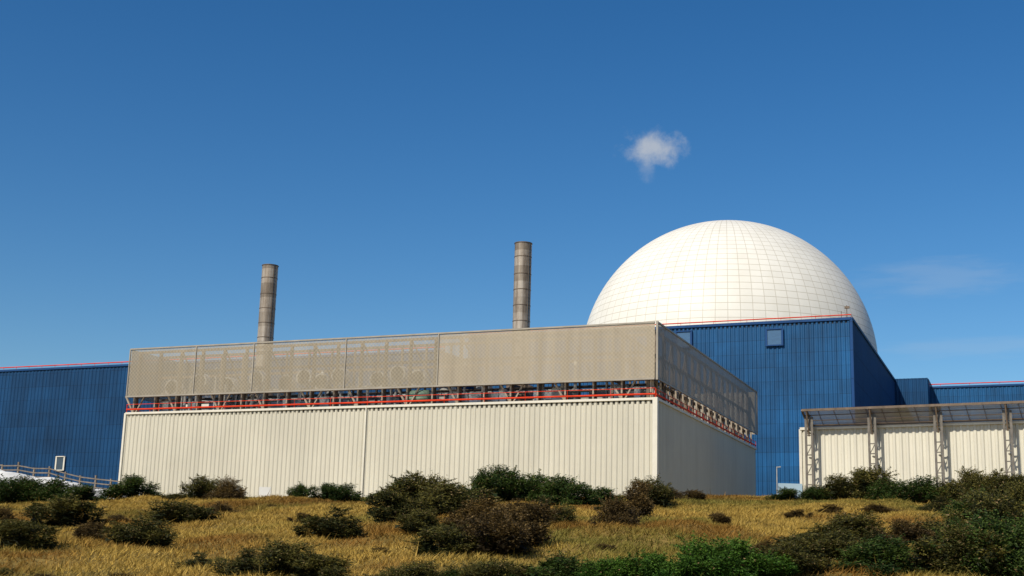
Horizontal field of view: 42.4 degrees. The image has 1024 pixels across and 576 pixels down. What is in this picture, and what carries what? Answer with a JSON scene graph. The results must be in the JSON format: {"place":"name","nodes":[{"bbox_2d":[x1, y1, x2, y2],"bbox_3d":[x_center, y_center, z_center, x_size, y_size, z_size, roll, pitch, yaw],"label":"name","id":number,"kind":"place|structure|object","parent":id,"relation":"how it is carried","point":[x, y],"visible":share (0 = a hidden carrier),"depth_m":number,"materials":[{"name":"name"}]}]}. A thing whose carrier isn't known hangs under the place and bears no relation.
{"place":"outdoors","nodes":[
{"label":"outdoors","id":0,"kind":"place"},
{"bbox_2d":[0,488,1018,575],"bbox_3d":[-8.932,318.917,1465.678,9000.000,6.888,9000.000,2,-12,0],"label":"ground","id":1,"kind":"structure","parent":0,"point":[38,560],"depth_m":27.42,"materials":[{"name":"plant"}]},
{"bbox_2d":[0,474,39,502],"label":"gorse bush","id":2,"kind":"object","parent":1,"relation":"on","point":[14,487],"visible":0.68,"depth_m":59.64,"materials":[{"name":"green plant"}]},
{"bbox_2d":[0,518,61,549],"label":"gorse bush","id":3,"kind":"object","parent":1,"relation":"on","point":[26,528],"visible":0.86,"depth_m":26.83,"materials":[{"name":"green plant"}]},
{"bbox_2d":[6,474,72,502],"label":"gorse bush","id":4,"kind":"object","parent":1,"relation":"on","point":[36,487],"visible":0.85,"depth_m":59.84,"materials":[{"name":"green plant"}]},
{"bbox_2d":[34,482,81,498],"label":"gorse bush","id":5,"kind":"object","parent":1,"relation":"on","point":[54,489],"visible":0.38,"depth_m":60.03,"materials":[{"name":"green plant"}]},
{"bbox_2d":[19,493,115,527],"bbox_3d":[-12.491,6.324,37.143,2.574,1.138,2.277,6,-13,-2],"label":"gorse bush","id":6,"kind":"object","parent":1,"relation":"on","point":[61,511],"visible":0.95,"depth_m":36.93,"materials":[{"name":"green plant"}]},
{"bbox_2d":[0,469,139,498],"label":"sand embankment","id":7,"kind":"structure","parent":1,"relation":"on","point":[7,474],"depth_m":90.06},
{"bbox_2d":[0,462,142,494],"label":"wooden fence","id":8,"kind":"object","parent":7,"relation":"on","point":[49,473],"visible":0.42,"depth_m":92.60,"materials":[{"name":"brown wood"}]},
{"bbox_2d":[51,484,114,500],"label":"gorse bush","id":9,"kind":"object","parent":1,"relation":"on","point":[86,492],"visible":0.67,"depth_m":59.07,"materials":[{"name":"green plant"}]},
{"bbox_2d":[71,520,108,540],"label":"gorse bush","id":10,"kind":"object","parent":1,"relation":"on","point":[91,530],"visible":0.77,"depth_m":31.02,"materials":[{"name":"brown plant"}]},
{"bbox_2d":[100,473,163,498],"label":"gorse bush","id":11,"kind":"object","parent":1,"relation":"on","point":[133,485],"visible":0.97,"depth_m":60.06,"materials":[{"name":"green plant"}]},
{"bbox_2d":[98,511,179,548],"bbox_3d":[-8.015,5.276,28.498,1.774,0.898,1.592,7,-15,-28],"label":"gorse bush","id":12,"kind":"object","parent":1,"relation":"on","point":[154,533],"visible":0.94,"depth_m":28.24,"materials":[{"name":"green plant"}]},
{"bbox_2d":[141,499,223,523],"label":"gorse bush","id":13,"kind":"object","parent":1,"relation":"on","point":[176,512],"visible":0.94,"depth_m":40.31,"materials":[{"name":"green plant"}]},
{"bbox_2d":[178,473,220,499],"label":"gorse bush","id":14,"kind":"object","parent":1,"relation":"on","point":[201,486],"visible":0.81,"depth_m":59.16,"materials":[{"name":"green plant"}]},
{"bbox_2d":[169,550,229,570],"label":"gorse bush","id":15,"kind":"object","parent":1,"relation":"on","point":[190,562],"visible":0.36,"depth_m":23.78,"materials":[{"name":"green plant"}]},
{"bbox_2d":[202,474,249,500],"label":"gorse bush","id":16,"kind":"object","parent":1,"relation":"on","point":[229,490],"visible":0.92,"depth_m":58.10,"materials":[{"name":"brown plant"}]},
{"bbox_2d":[0,366,470,488],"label":"blue cladding walls","id":17,"kind":"structure","parent":1,"relation":"on","point":[75,417],"depth_m":234.88,"materials":[{"name":"metal"}]},
{"bbox_2d":[0,364,128,371],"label":"flashing","id":18,"kind":"object","parent":17,"relation":"attached to","point":[75,367],"visible":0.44,"depth_m":237.14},
{"bbox_2d":[202,546,287,575],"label":"gorse bush","id":19,"kind":"object","parent":1,"relation":"on","point":[235,566],"visible":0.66,"depth_m":20.84,"materials":[{"name":"green plant"}]},
{"bbox_2d":[237,538,323,575],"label":"gorse bush","id":20,"kind":"object","parent":1,"relation":"on","point":[271,552],"visible":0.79,"depth_m":20.74,"materials":[{"name":"green plant"}]},
{"bbox_2d":[284,481,308,496],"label":"gorse bush","id":21,"kind":"object","parent":1,"relation":"on","point":[298,490],"visible":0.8,"depth_m":58.19,"materials":[{"name":"green plant"}]},
{"bbox_2d":[274,553,354,575],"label":"gorse bush","id":22,"kind":"object","parent":1,"relation":"on","point":[330,565],"visible":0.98,"depth_m":20.58,"materials":[{"name":"green plant"}]},
{"bbox_2d":[305,482,348,500],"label":"gorse bush","id":23,"kind":"object","parent":1,"relation":"on","point":[325,489],"visible":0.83,"depth_m":56.89,"materials":[{"name":"green plant"}]},
{"bbox_2d":[290,504,367,537],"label":"gorse bush","id":24,"kind":"object","parent":1,"relation":"on","point":[342,527],"visible":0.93,"depth_m":32.84,"materials":[{"name":"green plant"}]},
{"bbox_2d":[327,482,364,501],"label":"gorse bush","id":25,"kind":"object","parent":1,"relation":"on","point":[345,491],"visible":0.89,"depth_m":57.04,"materials":[{"name":"green plant"}]},
{"bbox_2d":[364,485,435,523],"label":"gorse bush","id":26,"kind":"object","parent":1,"relation":"on","point":[393,503],"visible":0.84,"depth_m":36.99,"materials":[{"name":"green plant"}]},
{"bbox_2d":[378,558,454,575],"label":"gorse bush","id":27,"kind":"object","parent":1,"relation":"on","point":[415,569],"visible":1,"depth_m":20.73,"materials":[{"name":"green plant"}]},
{"bbox_2d":[389,505,451,534],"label":"gorse bush","id":28,"kind":"object","parent":1,"relation":"on","point":[410,522],"visible":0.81,"depth_m":32.90,"materials":[{"name":"green plant"}]},
{"bbox_2d":[384,470,456,502],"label":"gorse bush","id":29,"kind":"object","parent":1,"relation":"on","point":[409,485],"visible":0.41,"depth_m":48.78,"materials":[{"name":"green plant"}]},
{"bbox_2d":[121,400,755,496],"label":"corrugated walls","id":30,"kind":"structure","parent":1,"relation":"on","point":[607,445],"depth_m":141.92,"materials":[{"name":"metal"}]},
{"bbox_2d":[129,400,660,417],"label":"roof deck","id":31,"kind":"structure","parent":30,"relation":"on","point":[425,408],"depth_m":140.66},
{"bbox_2d":[248,264,278,408],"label":"chimney stack","id":32,"kind":"object","parent":31,"relation":"on","point":[267,306],"visible":0.59,"depth_m":160.35,"materials":[{"name":"metal"}]},
{"bbox_2d":[152,382,645,410],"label":"ducts and chillers","id":33,"kind":"object","parent":31,"relation":"on","point":[493,394],"visible":0.23,"depth_m":145.83,"materials":[{"name":"metal"}]},
{"bbox_2d":[159,383,666,410],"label":"fan units","id":34,"kind":"object","parent":31,"relation":"on","point":[501,395],"visible":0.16,"depth_m":144.31},
{"bbox_2d":[408,390,430,401],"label":"green tank","id":35,"kind":"object","parent":34,"relation":"on","point":[425,394],"visible":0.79,"depth_m":142.01,"materials":[{"name":"metal"}]},
{"bbox_2d":[125,380,751,444],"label":"screen struts","id":36,"kind":"object","parent":31,"relation":"on","point":[519,391],"visible":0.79,"depth_m":145.11,"materials":[{"name":"metal"}]},
{"bbox_2d":[126,388,755,445],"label":"red handrail","id":37,"kind":"object","parent":31,"relation":"on","point":[567,396],"visible":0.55,"depth_m":142.94,"materials":[{"name":"metal"}]},
{"bbox_2d":[134,330,748,443],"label":"steel frame","id":38,"kind":"object","parent":31,"relation":"on","point":[646,384],"visible":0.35,"depth_m":145.06,"materials":[{"name":"metal"}]},
{"bbox_2d":[127,334,437,395],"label":"perforated screens open","id":39,"kind":"object","parent":38,"relation":"attached to","point":[396,361],"visible":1,"depth_m":148.37,"materials":[{"name":"metal"}]},
{"bbox_2d":[130,323,753,434],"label":"perforated screens","id":40,"kind":"object","parent":38,"relation":"attached to","point":[626,351],"visible":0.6,"depth_m":136.15,"materials":[{"name":"metal"}]},
{"bbox_2d":[126,321,757,434],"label":"screen frames","id":41,"kind":"structure","parent":40,"relation":"attached to","point":[657,358],"depth_m":143.87,"materials":[{"name":"metal"}]},
{"bbox_2d":[659,324,756,432],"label":"perforated screen side","id":42,"kind":"object","parent":41,"relation":"attached to","point":[686,368],"visible":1,"depth_m":149.96,"materials":[{"name":"metal"}]},
{"bbox_2d":[506,241,532,400],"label":"chimney stack","id":43,"kind":"object","parent":31,"relation":"on","point":[522,284],"visible":0.63,"depth_m":147.64,"materials":[{"name":"metal"}]},
{"bbox_2d":[118,397,756,496],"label":"corner and coping trim","id":44,"kind":"object","parent":30,"relation":"attached to","point":[655,435],"visible":0.73,"depth_m":140.87,"materials":[{"name":"metal"}]},
{"bbox_2d":[404,523,496,558],"bbox_3d":[-1.181,5.069,26.013,2.007,0.845,1.447,17,-20,-50],"label":"gorse bush","id":45,"kind":"object","parent":1,"relation":"on","point":[453,544],"visible":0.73,"depth_m":25.61,"materials":[{"name":"green plant"}]},
{"bbox_2d":[410,479,505,515],"bbox_3d":[-1.949,6.390,39.793,2.578,1.340,3.293,10,-15,-34],"label":"gorse bush","id":46,"kind":"object","parent":1,"relation":"on","point":[445,498],"visible":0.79,"depth_m":39.38,"materials":[{"name":"green plant"}]},
{"bbox_2d":[440,559,496,575],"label":"gorse bush","id":47,"kind":"object","parent":1,"relation":"on","point":[465,571],"visible":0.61,"depth_m":20.74,"materials":[{"name":"green plant"}]},
{"bbox_2d":[441,494,514,526],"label":"gorse bush","id":48,"kind":"object","parent":1,"relation":"on","point":[476,509],"visible":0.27,"depth_m":33.75,"materials":[{"name":"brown plant"}]},
{"bbox_2d":[468,466,511,501],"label":"gorse bush","id":49,"kind":"object","parent":1,"relation":"on","point":[482,478],"visible":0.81,"depth_m":56.99,"materials":[{"name":"green plant"}]},
{"bbox_2d":[449,506,540,555],"bbox_3d":[-0.394,4.887,26.338,1.822,1.134,2.390,8,-16,-27],"label":"gorse bush","id":50,"kind":"object","parent":1,"relation":"on","point":[506,533],"visible":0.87,"depth_m":25.93,"materials":[{"name":"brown plant"}]},
{"bbox_2d":[472,463,532,500],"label":"gorse bush","id":51,"kind":"object","parent":1,"relation":"on","point":[509,475],"visible":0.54,"depth_m":57.93,"materials":[{"name":"green plant"}]},
{"bbox_2d":[470,556,538,575],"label":"gorse bush","id":52,"kind":"object","parent":1,"relation":"on","point":[499,568],"visible":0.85,"depth_m":20.59,"materials":[{"name":"green plant"}]},
{"bbox_2d":[506,469,549,501],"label":"gorse bush","id":53,"kind":"object","parent":1,"relation":"on","point":[534,481],"visible":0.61,"depth_m":57.81,"materials":[{"name":"green plant"}]},
{"bbox_2d":[500,498,563,546],"bbox_3d":[0.282,4.900,27.465,1.468,1.200,1.549,0,-16,15],"label":"gorse bush","id":54,"kind":"object","parent":1,"relation":"on","point":[537,524],"visible":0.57,"depth_m":27.41,"materials":[{"name":"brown plant"}]},
{"bbox_2d":[531,495,577,524],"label":"gorse bush","id":55,"kind":"object","parent":1,"relation":"on","point":[566,512],"visible":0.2,"depth_m":35.11,"materials":[{"name":"green plant"}]},
{"bbox_2d":[524,549,587,575],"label":"gorse bush","id":56,"kind":"object","parent":1,"relation":"on","point":[555,566],"visible":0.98,"depth_m":20.57,"materials":[{"name":"green plant"}]},
{"bbox_2d":[535,473,591,505],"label":"gorse bush","id":57,"kind":"object","parent":1,"relation":"on","point":[554,488],"visible":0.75,"depth_m":56.92,"materials":[{"name":"green plant"}]},
{"bbox_2d":[560,480,617,505],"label":"gorse bush","id":58,"kind":"object","parent":1,"relation":"on","point":[592,497],"visible":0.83,"depth_m":55.99,"materials":[{"name":"green plant"}]},
{"bbox_2d":[572,554,623,575],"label":"gorse bush","id":59,"kind":"object","parent":1,"relation":"on","point":[597,568],"visible":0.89,"depth_m":20.45,"materials":[{"name":"green plant"}]},
{"bbox_2d":[585,492,644,525],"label":"gorse bush","id":60,"kind":"object","parent":1,"relation":"on","point":[621,512],"visible":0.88,"depth_m":34.30,"materials":[{"name":"brown plant"}]},
{"bbox_2d":[605,479,656,515],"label":"gorse bush","id":61,"kind":"object","parent":1,"relation":"on","point":[636,494],"visible":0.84,"depth_m":45.03,"materials":[{"name":"brown plant"}]},
{"bbox_2d":[603,551,674,575],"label":"gorse bush","id":62,"kind":"object","parent":1,"relation":"on","point":[620,563],"visible":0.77,"depth_m":20.35,"materials":[{"name":"green plant"}]},
{"bbox_2d":[629,473,676,506],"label":"gorse bush","id":63,"kind":"object","parent":1,"relation":"on","point":[659,495],"visible":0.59,"depth_m":51.97,"materials":[{"name":"green plant"}]},
{"bbox_2d":[471,320,851,497],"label":"front cladding","id":64,"kind":"structure","parent":1,"relation":"on","point":[807,366],"depth_m":195.12,"materials":[{"name":"metal"}]},
{"bbox_2d":[677,329,780,344],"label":"window louvres","id":65,"kind":"object","parent":64,"relation":"in","point":[773,337],"depth_m":197.66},
{"bbox_2d":[655,317,895,425],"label":"blue flashings","id":66,"kind":"object","parent":64,"relation":"attached to","point":[852,319],"visible":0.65,"depth_m":197.33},
{"bbox_2d":[655,314,850,324],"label":"red handrail","id":67,"kind":"object","parent":66,"relation":"on","point":[757,319],"visible":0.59,"depth_m":199.21,"materials":[{"name":"metal"}]},
{"bbox_2d":[624,549,710,575],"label":"gorse bush","id":68,"kind":"object","parent":1,"relation":"on","point":[687,563],"visible":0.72,"depth_m":20.06,"materials":[{"name":"green plant"}]},
{"bbox_2d":[640,531,739,575],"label":"gorse bush","id":69,"kind":"object","parent":1,"relation":"on","point":[693,547],"visible":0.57,"depth_m":20.35,"materials":[{"name":"green plant"}]},
{"bbox_2d":[707,511,730,524],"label":"gorse bush","id":70,"kind":"object","parent":1,"relation":"on","point":[721,518],"visible":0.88,"depth_m":37.08,"materials":[{"name":"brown plant"}]},
{"bbox_2d":[697,531,771,575],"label":"gorse bush","id":71,"kind":"object","parent":1,"relation":"on","point":[733,551],"visible":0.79,"depth_m":20.13,"materials":[{"name":"green plant"}]},
{"bbox_2d":[736,550,798,575],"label":"gorse bush","id":72,"kind":"object","parent":1,"relation":"on","point":[777,567],"visible":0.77,"depth_m":20.14,"materials":[{"name":"green plant"}]},
{"bbox_2d":[762,486,808,501],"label":"gorse bush","id":73,"kind":"object","parent":1,"relation":"on","point":[784,494],"visible":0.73,"depth_m":57.02,"materials":[{"name":"green plant"}]},
{"bbox_2d":[754,538,838,574],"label":"gorse bush","id":74,"kind":"object","parent":1,"relation":"on","point":[800,556],"visible":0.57,"depth_m":20.66,"materials":[{"name":"green plant"}]},
{"bbox_2d":[759,531,854,562],"bbox_3d":[4.900,4.463,22.514,2.050,0.629,1.826,-3,-11,14],"label":"gorse bush","id":75,"kind":"object","parent":1,"relation":"on","point":[799,540],"visible":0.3,"depth_m":22.31,"materials":[{"name":"green plant"}]},
{"bbox_2d":[797,485,837,500],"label":"gorse bush","id":76,"kind":"object","parent":1,"relation":"on","point":[810,493],"visible":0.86,"depth_m":57.08,"materials":[{"name":"green plant"}]},
{"bbox_2d":[799,526,866,561],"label":"gorse bush","id":77,"kind":"object","parent":1,"relation":"on","point":[827,543],"visible":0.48,"depth_m":21.90,"materials":[{"name":"green plant"}]},
{"bbox_2d":[812,472,867,499],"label":"gorse bush","id":78,"kind":"object","parent":1,"relation":"on","point":[834,485],"visible":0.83,"depth_m":56.96,"materials":[{"name":"green plant"}]},
{"bbox_2d":[800,509,904,541],"bbox_3d":[6.976,4.919,26.870,1.854,0.861,2.109,-9,-16,40],"label":"gorse bush","id":79,"kind":"object","parent":1,"relation":"on","point":[855,524],"visible":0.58,"depth_m":26.66,"materials":[{"name":"green plant"}]},
{"bbox_2d":[842,465,899,499],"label":"gorse bush","id":80,"kind":"object","parent":1,"relation":"on","point":[863,477],"visible":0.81,"depth_m":57.08,"materials":[{"name":"green plant"}]},
{"bbox_2d":[853,322,895,425],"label":"side cladding","id":81,"kind":"structure","parent":1,"relation":"on","point":[874,383],"depth_m":211.15,"materials":[{"name":"metal"}]},
{"bbox_2d":[672,320,846,330],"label":"roof","id":82,"kind":"structure","parent":81,"relation":"on","point":[766,325],"depth_m":198.67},
{"bbox_2d":[587,220,877,352],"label":"reactor dome","id":83,"kind":"structure","parent":82,"relation":"on","point":[720,270],"depth_m":220.69,"materials":[{"name":"metal"}]},
{"bbox_2d":[857,502,900,512],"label":"gorse bush","id":84,"kind":"object","parent":1,"relation":"on","point":[880,508],"visible":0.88,"depth_m":45.36,"materials":[{"name":"green plant"}]},
{"bbox_2d":[829,535,940,575],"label":"gorse bush","id":85,"kind":"object","parent":1,"relation":"on","point":[886,554],"visible":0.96,"depth_m":20.85,"materials":[{"name":"green plant"}]},
{"bbox_2d":[864,478,915,502],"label":"gorse bush","id":86,"kind":"object","parent":1,"relation":"on","point":[877,490],"visible":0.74,"depth_m":56.08,"materials":[{"name":"green plant"}]},
{"bbox_2d":[871,517,938,544],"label":"gorse bush","id":87,"kind":"object","parent":1,"relation":"on","point":[908,532],"visible":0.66,"depth_m":25.09,"materials":[{"name":"green plant"}]},
{"bbox_2d":[804,409,1014,489],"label":"lattice posts","id":88,"kind":"object","parent":1,"relation":"on","point":[873,420],"visible":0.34,"depth_m":142.20,"materials":[{"name":"grey metal"}]},
{"bbox_2d":[801,401,1023,435],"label":"awning steelwork","id":89,"kind":"object","parent":88,"relation":"on","point":[936,410],"visible":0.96,"depth_m":143.74,"materials":[{"name":"grey metal"}]},
{"bbox_2d":[804,401,1023,423],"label":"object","id":90,"kind":"object","parent":89,"relation":"on","point":[918,414],"visible":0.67,"depth_m":143.92,"materials":[{"name":"metal"}]},
{"bbox_2d":[802,423,1023,497],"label":"corrugated walls","id":91,"kind":"structure","parent":1,"relation":"on","point":[906,453],"depth_m":144.38,"materials":[{"name":"metal"}]},
{"bbox_2d":[799,420,1023,485],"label":"trim","id":92,"kind":"structure","parent":91,"relation":"attached to","point":[889,426],"depth_m":146.28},
{"bbox_2d":[895,378,931,423],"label":"stair tower","id":93,"kind":"structure","parent":1,"relation":"on","point":[912,391],"depth_m":248.74,"materials":[{"name":"metal"}]},
{"bbox_2d":[895,534,940,569],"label":"gorse bush","id":94,"kind":"object","parent":1,"relation":"on","point":[929,540],"visible":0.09,"depth_m":22.15,"materials":[{"name":"green plant"}]},
{"bbox_2d":[881,474,957,503],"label":"gorse bush","id":95,"kind":"object","parent":1,"relation":"on","point":[921,489],"visible":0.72,"depth_m":55.87,"materials":[{"name":"green plant"}]},
{"bbox_2d":[890,514,951,536],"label":"gorse bush","id":96,"kind":"object","parent":1,"relation":"on","point":[927,524],"visible":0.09,"depth_m":26.83,"materials":[{"name":"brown plant"}]},
{"bbox_2d":[911,495,958,511],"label":"gorse bush","id":97,"kind":"object","parent":1,"relation":"on","point":[934,506],"visible":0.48,"depth_m":45.43,"materials":[{"name":"green plant"}]},
{"bbox_2d":[930,494,983,526],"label":"gorse bush","id":98,"kind":"object","parent":1,"relation":"on","point":[958,505],"visible":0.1,"depth_m":34.12,"materials":[{"name":"green plant"}]},
{"bbox_2d":[911,519,1018,574],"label":"gorse bush","id":99,"kind":"object","parent":1,"relation":"on","point":[938,562],"visible":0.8,"depth_m":20.84,"materials":[{"name":"green plant"}]},
{"bbox_2d":[944,465,989,501],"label":"gorse bush","id":100,"kind":"object","parent":1,"relation":"on","point":[952,487],"visible":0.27,"depth_m":55.19,"materials":[{"name":"green plant"}]},
{"bbox_2d":[931,385,1023,422],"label":"blue cladding walls","id":101,"kind":"structure","parent":1,"relation":"on","point":[974,394],"depth_m":248.81,"materials":[{"name":"metal"}]},
{"bbox_2d":[930,383,1023,387],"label":"flashing","id":102,"kind":"object","parent":101,"relation":"attached to","point":[991,385],"depth_m":248.99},
{"bbox_2d":[938,508,1023,575],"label":"gorse bush","id":103,"kind":"object","parent":1,"relation":"on","point":[1013,561],"visible":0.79,"depth_m":20.66,"materials":[{"name":"green plant"}]},
{"bbox_2d":[939,481,1023,528],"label":"gorse bush","id":104,"kind":"object","parent":1,"relation":"on","point":[984,497],"visible":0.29,"depth_m":26.24,"materials":[{"name":"green plant"}]},
{"bbox_2d":[955,468,1009,500],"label":"gorse bush","id":105,"kind":"object","parent":1,"relation":"on","point":[984,481],"visible":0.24,"depth_m":52.80,"materials":[{"name":"green plant"}]},
{"bbox_2d":[980,479,1023,511],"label":"gorse bush","id":106,"kind":"object","parent":1,"relation":"on","point":[1019,498],"visible":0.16,"depth_m":27.34,"materials":[{"name":"green plant"}]},
{"bbox_2d":[991,472,1023,497],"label":"gorse bush","id":107,"kind":"object","parent":1,"relation":"on","point":[1020,477],"visible":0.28,"depth_m":49.38,"materials":[{"name":"green plant"}]},
{"bbox_2d":[0,0,1023,385],"label":"sky","id":108,"kind":"structure","parent":0,"point":[391,159],"materials":[{"name":"blue"}]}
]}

